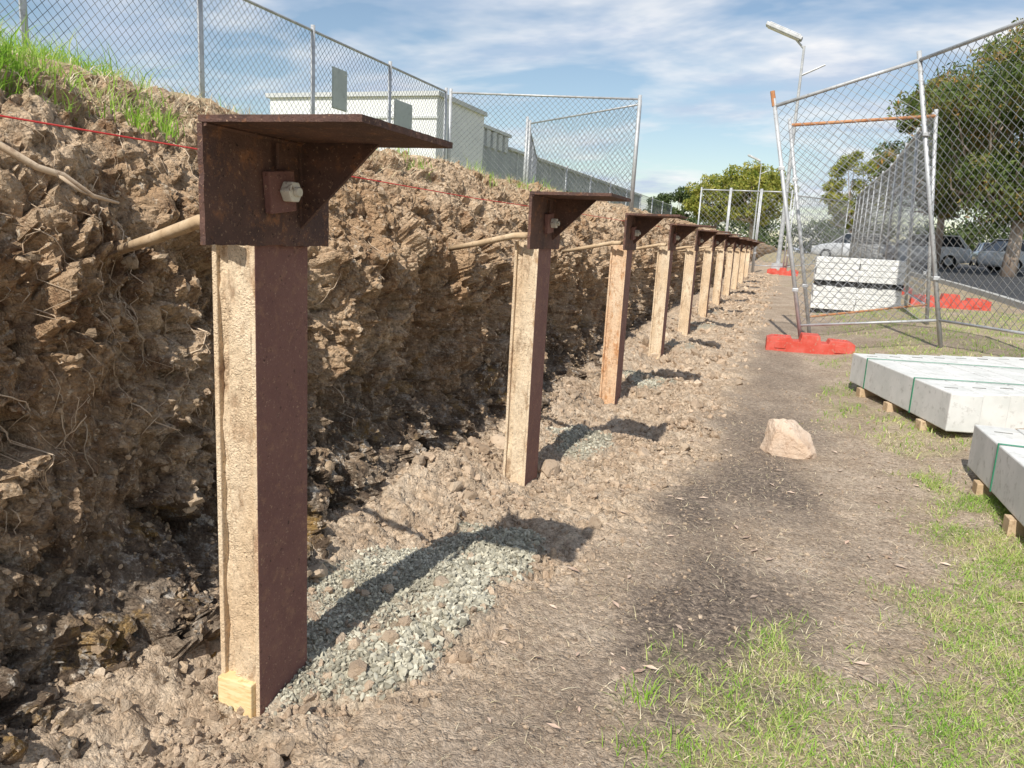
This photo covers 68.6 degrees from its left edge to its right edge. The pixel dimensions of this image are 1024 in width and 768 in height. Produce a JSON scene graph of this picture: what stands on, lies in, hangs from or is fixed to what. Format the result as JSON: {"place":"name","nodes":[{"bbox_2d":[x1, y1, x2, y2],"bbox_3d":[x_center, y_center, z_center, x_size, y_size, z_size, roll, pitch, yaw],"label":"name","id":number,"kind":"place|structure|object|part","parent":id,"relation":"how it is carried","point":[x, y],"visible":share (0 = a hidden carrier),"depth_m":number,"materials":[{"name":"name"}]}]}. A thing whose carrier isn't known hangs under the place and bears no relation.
{"place":"outdoors","nodes":[
{"label":"outdoors","id":0,"kind":"place"},
{"bbox_2d":[0,51,786,765],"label":"earth bank","id":1,"kind":"structure","parent":0,"point":[136,553],"depth_m":2.70,"materials":[{"name":"soil"}]},
{"bbox_2d":[0,0,447,159],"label":"chain link fence","id":2,"kind":"object","parent":1,"relation":"on","point":[23,13],"visible":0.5,"depth_m":7.81,"materials":[{"name":"metal"}]},
{"bbox_2d":[332,66,346,111],"bbox_3d":[-2.108,-3.609,9.205,0.020,0.480,0.320,7,12,19],"label":"sign board","id":3,"kind":"object","parent":2,"relation":"attached to","point":[339,89],"visible":1,"depth_m":9.19,"materials":[{"name":"grey metal"}]},
{"bbox_2d":[394,99,411,129],"bbox_3d":[-1.547,-3.813,10.712,0.020,0.400,0.520,7,12,19],"label":"sign board","id":4,"kind":"object","parent":2,"relation":"attached to","point":[402,114],"visible":0.85,"depth_m":10.68,"materials":[{"name":"grey metal"}]},
{"bbox_2d":[0,108,508,606],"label":"exposed roots","id":5,"kind":"object","parent":1,"relation":"on","point":[32,164],"visible":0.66,"depth_m":2.32,"materials":[{"name":"brown plant"}]},
{"bbox_2d":[0,5,650,215],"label":"crest grass","id":6,"kind":"structure","parent":1,"relation":"on","point":[16,65],"depth_m":3.02,"materials":[{"name":"green plant"}]},
{"bbox_2d":[270,96,483,172],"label":"walls","id":7,"kind":"structure","parent":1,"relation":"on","point":[474,120],"depth_m":38.94,"materials":[{"name":"white concrete"}]},
{"bbox_2d":[265,91,487,149],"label":"parapet and ribs","id":8,"kind":"structure","parent":7,"relation":"on","point":[473,109],"depth_m":38.23,"materials":[{"name":"white concrete"}]},
{"bbox_2d":[447,88,641,210],"bbox_3d":[0.460,-3.707,12.010,3.051,1.830,0.058,4,11,6],"label":"chain link fence","id":9,"kind":"object","parent":1,"relation":"on","point":[636,134],"visible":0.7,"depth_m":11.94,"materials":[{"name":"metal"}]},
{"bbox_2d":[482,124,641,208],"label":"grey warehouse","id":10,"kind":"structure","parent":1,"relation":"on","point":[497,133],"depth_m":54.67,"materials":[{"name":"clear metal"}]},
{"bbox_2d":[526,102,641,203],"bbox_3d":[1.140,-3.901,13.317,0.052,1.780,3.230,-4,13,-32],"label":"chain link fence","id":11,"kind":"object","parent":1,"relation":"on","point":[528,149],"visible":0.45,"depth_m":13.15,"materials":[{"name":"metal"}]},
{"bbox_2d":[523,116,671,213],"bbox_3d":[3.954,-6.978,29.453,1.674,1.860,30.613,6,12,16],"label":"chain link fence","id":12,"kind":"object","parent":1,"relation":"on","point":[533,152],"visible":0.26,"depth_m":24.34,"materials":[{"name":"metal"}]},
{"bbox_2d":[0,251,1023,767],"bbox_3d":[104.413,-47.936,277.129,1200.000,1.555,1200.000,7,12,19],"label":"ground","id":13,"kind":"structure","parent":0,"point":[780,373],"depth_m":3.15,"materials":[{"name":"soil"}]},
{"bbox_2d":[117,114,452,717],"bbox_3d":[-0.790,0.312,2.237,1.079,2.042,0.525,7,12,19],"label":"steel post","id":14,"kind":"object","parent":13,"relation":"on","point":[270,186],"visible":0.93,"depth_m":2.14,"materials":[{"name":"brown metal"}]},
{"bbox_2d":[0,115,658,226],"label":"string line","id":15,"kind":"object","parent":14,"relation":"attached to","point":[10,117],"visible":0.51,"depth_m":2.41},
{"bbox_2d":[213,521,545,714],"bbox_3d":[-0.422,0.832,3.002,0.774,0.137,1.683,7,12,19],"label":"gravel pile","id":16,"kind":"object","parent":13,"relation":"on","point":[468,593],"visible":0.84,"depth_m":2.90,"materials":[{"name":"grey gravel"}]},
{"bbox_2d":[9,272,1023,767],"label":"loose soil clods","id":17,"kind":"object","parent":13,"relation":"on","point":[547,468],"visible":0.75,"depth_m":3.94,"materials":[{"name":"brown soil"}]},
{"bbox_2d":[448,191,630,486],"bbox_3d":[0.052,-0.082,4.467,1.079,2.046,0.533,7,12,19],"label":"steel post","id":18,"kind":"object","parent":13,"relation":"on","point":[552,216],"visible":0.83,"depth_m":4.38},
{"bbox_2d":[546,369,675,458],"bbox_3d":[0.917,0.181,6.533,0.599,0.144,3.144,7,12,19],"label":"gravel pile","id":19,"kind":"object","parent":13,"relation":"on","point":[564,438],"visible":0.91,"depth_m":5.48,"materials":[{"name":"grey gravel"}]},
{"bbox_2d":[562,213,686,404],"bbox_3d":[0.896,-0.495,6.702,1.078,2.010,0.525,7,12,19],"label":"steel post","id":20,"kind":"object","parent":13,"relation":"on","point":[637,226],"visible":0.91,"depth_m":6.62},
{"bbox_2d":[642,186,695,219],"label":"gum tree","id":21,"kind":"object","parent":13,"relation":"on","point":[679,196],"visible":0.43,"depth_m":85.79,"materials":[{"name":"green plant"}]},
{"bbox_2d":[636,223,714,358],"bbox_3d":[1.741,-0.914,8.931,1.080,1.944,0.525,7,12,19],"label":"steel post","id":22,"kind":"object","parent":13,"relation":"on","point":[678,233],"visible":0.91,"depth_m":8.84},
{"bbox_2d":[647,351,732,421],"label":"scattered stones","id":23,"kind":"object","parent":13,"relation":"on","point":[697,382],"visible":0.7,"depth_m":7.50,"materials":[{"name":"stone"}]},
{"bbox_2d":[654,229,730,334],"bbox_3d":[2.589,-1.336,11.158,1.087,1.884,0.525,7,12,19],"label":"steel post","id":24,"kind":"object","parent":13,"relation":"on","point":[703,236],"visible":0.91,"depth_m":11.07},
{"bbox_2d":[364,307,1023,767],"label":"grass patch","id":25,"kind":"object","parent":13,"relation":"on","point":[1016,675],"visible":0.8,"depth_m":2.65,"materials":[{"name":"green plant"}]},
{"bbox_2d":[682,173,734,229],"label":"gum tree","id":26,"kind":"object","parent":13,"relation":"on","point":[692,203],"visible":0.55,"depth_m":78.41,"materials":[{"name":"green plant"}]},
{"bbox_2d":[677,233,741,316],"bbox_3d":[3.429,-1.761,13.388,1.078,1.830,0.525,7,12,19],"label":"steel post","id":27,"kind":"object","parent":13,"relation":"on","point":[719,238],"visible":0.89,"depth_m":13.30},
{"bbox_2d":[697,187,730,233],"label":"temporary fence panel","id":28,"kind":"object","parent":13,"relation":"on","point":[699,209],"visible":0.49,"depth_m":28.46,"materials":[{"name":"metal"}]},
{"bbox_2d":[699,236,749,304],"bbox_3d":[4.274,-2.179,15.617,1.081,1.766,0.525,7,12,19],"label":"steel post","id":29,"kind":"object","parent":13,"relation":"on","point":[719,268],"visible":0.86,"depth_m":15.53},
{"bbox_2d":[715,238,754,295],"bbox_3d":[5.119,-2.599,17.843,1.083,1.708,0.528,7,12,19],"label":"steel post","id":30,"kind":"object","parent":13,"relation":"on","point":[729,266],"visible":0.79,"depth_m":17.76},
{"bbox_2d":[726,188,761,272],"bbox_3d":[8.645,-5.773,28.270,1.126,3.092,0.066,6,11,14],"label":"temporary fence panel","id":31,"kind":"object","parent":13,"relation":"on","point":[729,210],"visible":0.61,"depth_m":28.14,"materials":[{"name":"metal"}]},
{"bbox_2d":[731,240,757,288],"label":"steel post","id":32,"kind":"object","parent":13,"relation":"on","point":[736,264],"visible":0.73,"depth_m":20.00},
{"bbox_2d":[734,242,759,277],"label":"steel post","id":33,"kind":"object","parent":13,"relation":"on","point":[747,262],"visible":0.66,"depth_m":24.45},
{"bbox_2d":[738,241,762,283],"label":"steel post","id":34,"kind":"object","parent":13,"relation":"on","point":[742,265],"visible":0.74,"depth_m":22.23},
{"bbox_2d":[708,160,798,238],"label":"gum tree","id":35,"kind":"object","parent":13,"relation":"on","point":[770,180],"visible":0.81,"depth_m":73.57,"materials":[{"name":"green plant"}]},
{"bbox_2d":[488,438,1023,751],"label":"fallen leaves","id":36,"kind":"object","parent":13,"relation":"on","point":[653,667],"visible":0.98,"depth_m":3.25,"materials":[{"name":"brown plant"}]},
{"bbox_2d":[748,154,768,238],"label":"street lamp","id":37,"kind":"object","parent":13,"relation":"on","point":[753,157],"visible":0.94,"depth_m":68.48,"materials":[{"name":"metal"}]},
{"bbox_2d":[752,189,792,272],"bbox_3d":[9.674,-5.644,27.905,1.126,3.092,0.066,6,11,14],"label":"temporary fence panel","id":38,"kind":"object","parent":13,"relation":"on","point":[760,209],"visible":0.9,"depth_m":27.89,"materials":[{"name":"metal"}]},
{"bbox_2d":[767,267,798,275],"bbox_3d":[10.075,-4.163,27.955,1.100,0.325,0.362,7,12,19],"label":"fence foot block","id":39,"kind":"object","parent":13,"relation":"on","point":[780,271],"depth_m":27.82,"materials":[{"name":"red plastic"}]},
{"bbox_2d":[760,418,816,458],"bbox_3d":[2.024,0.421,5.477,0.401,0.347,0.292,7,12,19],"label":"boulder","id":40,"kind":"object","parent":13,"relation":"on","point":[789,438],"visible":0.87,"depth_m":5.38,"materials":[{"name":"stone"}]},
{"bbox_2d":[766,21,825,268],"bbox_3d":[11.487,-9.912,31.808,2.510,10.153,0.550,7,12,19],"label":"street lamp","id":41,"kind":"object","parent":13,"relation":"on","point":[787,32],"visible":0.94,"depth_m":31.21,"materials":[{"name":"metal"}]},
{"bbox_2d":[765,332,854,354],"bbox_3d":[3.993,-0.526,10.093,1.100,0.286,0.352,6,12,16],"label":"fence foot block","id":42,"kind":"object","parent":13,"relation":"on","point":[811,343],"depth_m":9.95,"materials":[{"name":"red plastic"}]},
{"bbox_2d":[785,194,848,269],"bbox_3d":[12.708,-6.193,30.996,0.089,3.301,8.281,11,14,35],"label":"temporary fence panel","id":43,"kind":"object","parent":13,"relation":"on","point":[817,198],"visible":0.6,"depth_m":30.51,"materials":[{"name":"metal"}]},
{"bbox_2d":[648,205,1023,253],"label":"distant trees","id":44,"kind":"object","parent":13,"relation":"on","point":[967,231],"visible":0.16,"depth_m":98.88,"materials":[{"name":"green plant"}]},
{"bbox_2d":[849,192,860,257],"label":"temporary fence panel","id":45,"kind":"object","parent":13,"relation":"on","point":[854,226],"visible":0.55,"depth_m":33.11,"materials":[{"name":"metal"}]},
{"bbox_2d":[773,50,942,347],"bbox_3d":[4.433,-2.237,9.665,2.426,3.753,0.208,10,13,31],"label":"temporary fence panel","id":46,"kind":"object","parent":13,"relation":"on","point":[781,169],"visible":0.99,"depth_m":9.58,"materials":[{"name":"metal"}]},
{"bbox_2d":[770,90,775,106],"bbox_3d":[3.462,-3.779,9.944,0.103,0.204,0.060,7,12,19],"label":"rusty pole cap","id":47,"kind":"object","parent":46,"relation":"attached to","point":[772,94],"visible":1,"depth_m":9.92,"materials":[{"name":"orange paint"}]},
{"bbox_2d":[820,149,895,257],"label":"gum tree","id":48,"kind":"object","parent":13,"relation":"on","point":[840,172],"visible":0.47,"depth_m":53.12,"materials":[{"name":"green plant"}]},
{"bbox_2d":[810,256,906,312],"bbox_3d":[6.890,-1.929,15.064,1.618,1.164,1.100,7,12,19],"label":"bundled sleeper stack","id":49,"kind":"object","parent":13,"relation":"on","point":[853,281],"visible":0.7,"depth_m":14.59,"materials":[{"name":"concrete"}]},
{"bbox_2d":[852,189,864,257],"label":"temporary fence panel","id":50,"kind":"object","parent":13,"relation":"on","point":[857,225],"visible":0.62,"depth_m":30.89,"materials":[{"name":"metal"}]},
{"bbox_2d":[855,183,869,257],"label":"temporary fence panel","id":51,"kind":"object","parent":13,"relation":"on","point":[862,221],"visible":0.56,"depth_m":28.50,"materials":[{"name":"metal"}]},
{"bbox_2d":[788,109,937,332],"bbox_3d":[5.283,-2.407,11.326,2.577,3.473,0.326,2,11,-4],"label":"temporary fence panel","id":52,"kind":"object","parent":13,"relation":"on","point":[805,285],"visible":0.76,"depth_m":11.31,"materials":[{"name":"metal"}]},
{"bbox_2d":[859,180,874,258],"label":"temporary fence panel","id":53,"kind":"object","parent":13,"relation":"on","point":[867,214],"visible":0.49,"depth_m":26.30,"materials":[{"name":"metal"}]},
{"bbox_2d":[864,175,881,258],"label":"temporary fence panel","id":54,"kind":"object","parent":13,"relation":"on","point":[871,220],"visible":0.52,"depth_m":24.12,"materials":[{"name":"metal"}]},
{"bbox_2d":[870,168,889,258],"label":"temporary fence panel","id":55,"kind":"object","parent":13,"relation":"on","point":[877,213],"visible":0.56,"depth_m":21.78,"materials":[{"name":"metal"}]},
{"bbox_2d":[877,157,896,259],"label":"temporary fence panel","id":56,"kind":"object","parent":13,"relation":"on","point":[885,212],"visible":0.45,"depth_m":19.54,"materials":[{"name":"metal"}]},
{"bbox_2d":[884,148,904,259],"bbox_3d":[8.679,-3.659,17.095,0.218,3.298,2.460,7,12,20],"label":"temporary fence panel","id":57,"kind":"object","parent":13,"relation":"on","point":[901,162],"visible":0.48,"depth_m":17.27,"materials":[{"name":"metal"}]},
{"bbox_2d":[894,134,915,298],"bbox_3d":[7.756,-3.217,14.867,0.300,3.302,2.461,7,12,20],"label":"temporary fence panel","id":58,"kind":"object","parent":13,"relation":"on","point":[903,212],"visible":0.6,"depth_m":14.96,"materials":[{"name":"metal"}]},
{"bbox_2d":[904,112,933,309],"bbox_3d":[6.841,-2.800,12.632,0.328,3.249,2.466,7,12,21],"label":"temporary fence panel","id":59,"kind":"object","parent":13,"relation":"on","point":[914,200],"visible":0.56,"depth_m":12.89,"materials":[{"name":"metal"}]},
{"bbox_2d":[849,353,1023,432],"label":"concrete sleeper stack","id":60,"kind":"object","parent":13,"relation":"on","point":[966,394],"visible":0.91,"depth_m":6.28,"materials":[{"name":"grey concrete"}]},
{"bbox_2d":[871,77,1023,268],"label":"gum tree","id":61,"kind":"object","parent":13,"relation":"on","point":[914,103],"visible":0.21,"depth_m":35.78,"materials":[{"name":"green plant"}]},
{"bbox_2d":[909,293,991,310],"bbox_3d":[8.449,-1.580,14.509,1.350,0.312,0.362,8,12,22],"label":"fence foot block","id":62,"kind":"object","parent":13,"relation":"on","point":[912,301],"depth_m":14.32,"materials":[{"name":"red plastic"}]},
{"bbox_2d":[907,17,1023,276],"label":"gum tree","id":63,"kind":"object","parent":13,"relation":"on","point":[1016,219],"visible":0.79,"depth_m":28.29,"materials":[{"name":"green plant"}]},
{"bbox_2d":[911,272,1023,309],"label":"kerb","id":64,"kind":"structure","parent":13,"relation":"on","point":[1008,301],"depth_m":17.73,"materials":[{"name":"concrete"}]},
{"bbox_2d":[919,19,1023,334],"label":"temporary fence panel","id":65,"kind":"object","parent":13,"relation":"on","point":[976,39],"visible":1,"depth_m":8.42,"materials":[{"name":"metal"}]},
{"bbox_2d":[925,262,1023,275],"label":"car park","id":66,"kind":"structure","parent":13,"relation":"on","point":[981,267],"depth_m":43.32,"materials":[{"name":"grey asphalt"}]},
{"bbox_2d":[977,239,1023,271],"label":"parked car","id":67,"kind":"object","parent":66,"relation":"on","point":[992,252],"visible":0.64,"depth_m":34.17,"materials":[{"name":"paint"}]},
{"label":"windows","id":68,"kind":"part","parent":67,"relation":"part of","materials":[{"name":"grey glass"}]},
{"bbox_2d":[968,425,1023,537],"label":"concrete sleeper stack","id":69,"kind":"object","parent":13,"relation":"on","point":[996,461],"visible":0.88,"depth_m":4.37,"materials":[{"name":"grey concrete"}]},
{"bbox_2d":[0,0,1023,252],"label":"sky","id":70,"kind":"structure","parent":0,"point":[705,72],"materials":[{"name":"blue"}]},
{"bbox_2d":[906,262,1023,300],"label":"road","id":71,"kind":"structure","parent":0,"point":[994,283],"depth_m":25.79,"materials":[{"name":"grey asphalt"}]},
{"bbox_2d":[811,233,890,257],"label":"parked car","id":72,"kind":"object","parent":71,"relation":"on","point":[847,236],"visible":0.32,"depth_m":44.60,"materials":[{"name":"paint"}]},
{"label":"windows","id":73,"kind":"part","parent":72,"relation":"part of","materials":[{"name":"grey glass"}]},
{"bbox_2d":[872,234,971,267],"bbox_3d":[21.494,-6.999,39.404,4.500,1.633,1.830,10,13,33],"label":"parked car","id":74,"kind":"object","parent":71,"relation":"on","point":[964,246],"visible":0.34,"depth_m":38.06,"materials":[{"name":"paint"}]},
{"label":"windows","id":75,"kind":"part","parent":74,"relation":"part of","materials":[{"name":"black glass"}]},
{"bbox_2d":[969,243,988,265],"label":"parked car","id":76,"kind":"object","parent":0,"point":[976,250],"visible":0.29,"depth_m":49.12,"materials":[{"name":"paint"}]},
{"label":"windows","id":77,"kind":"part","parent":76,"relation":"part of","materials":[{"name":"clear glass"}]}
]}

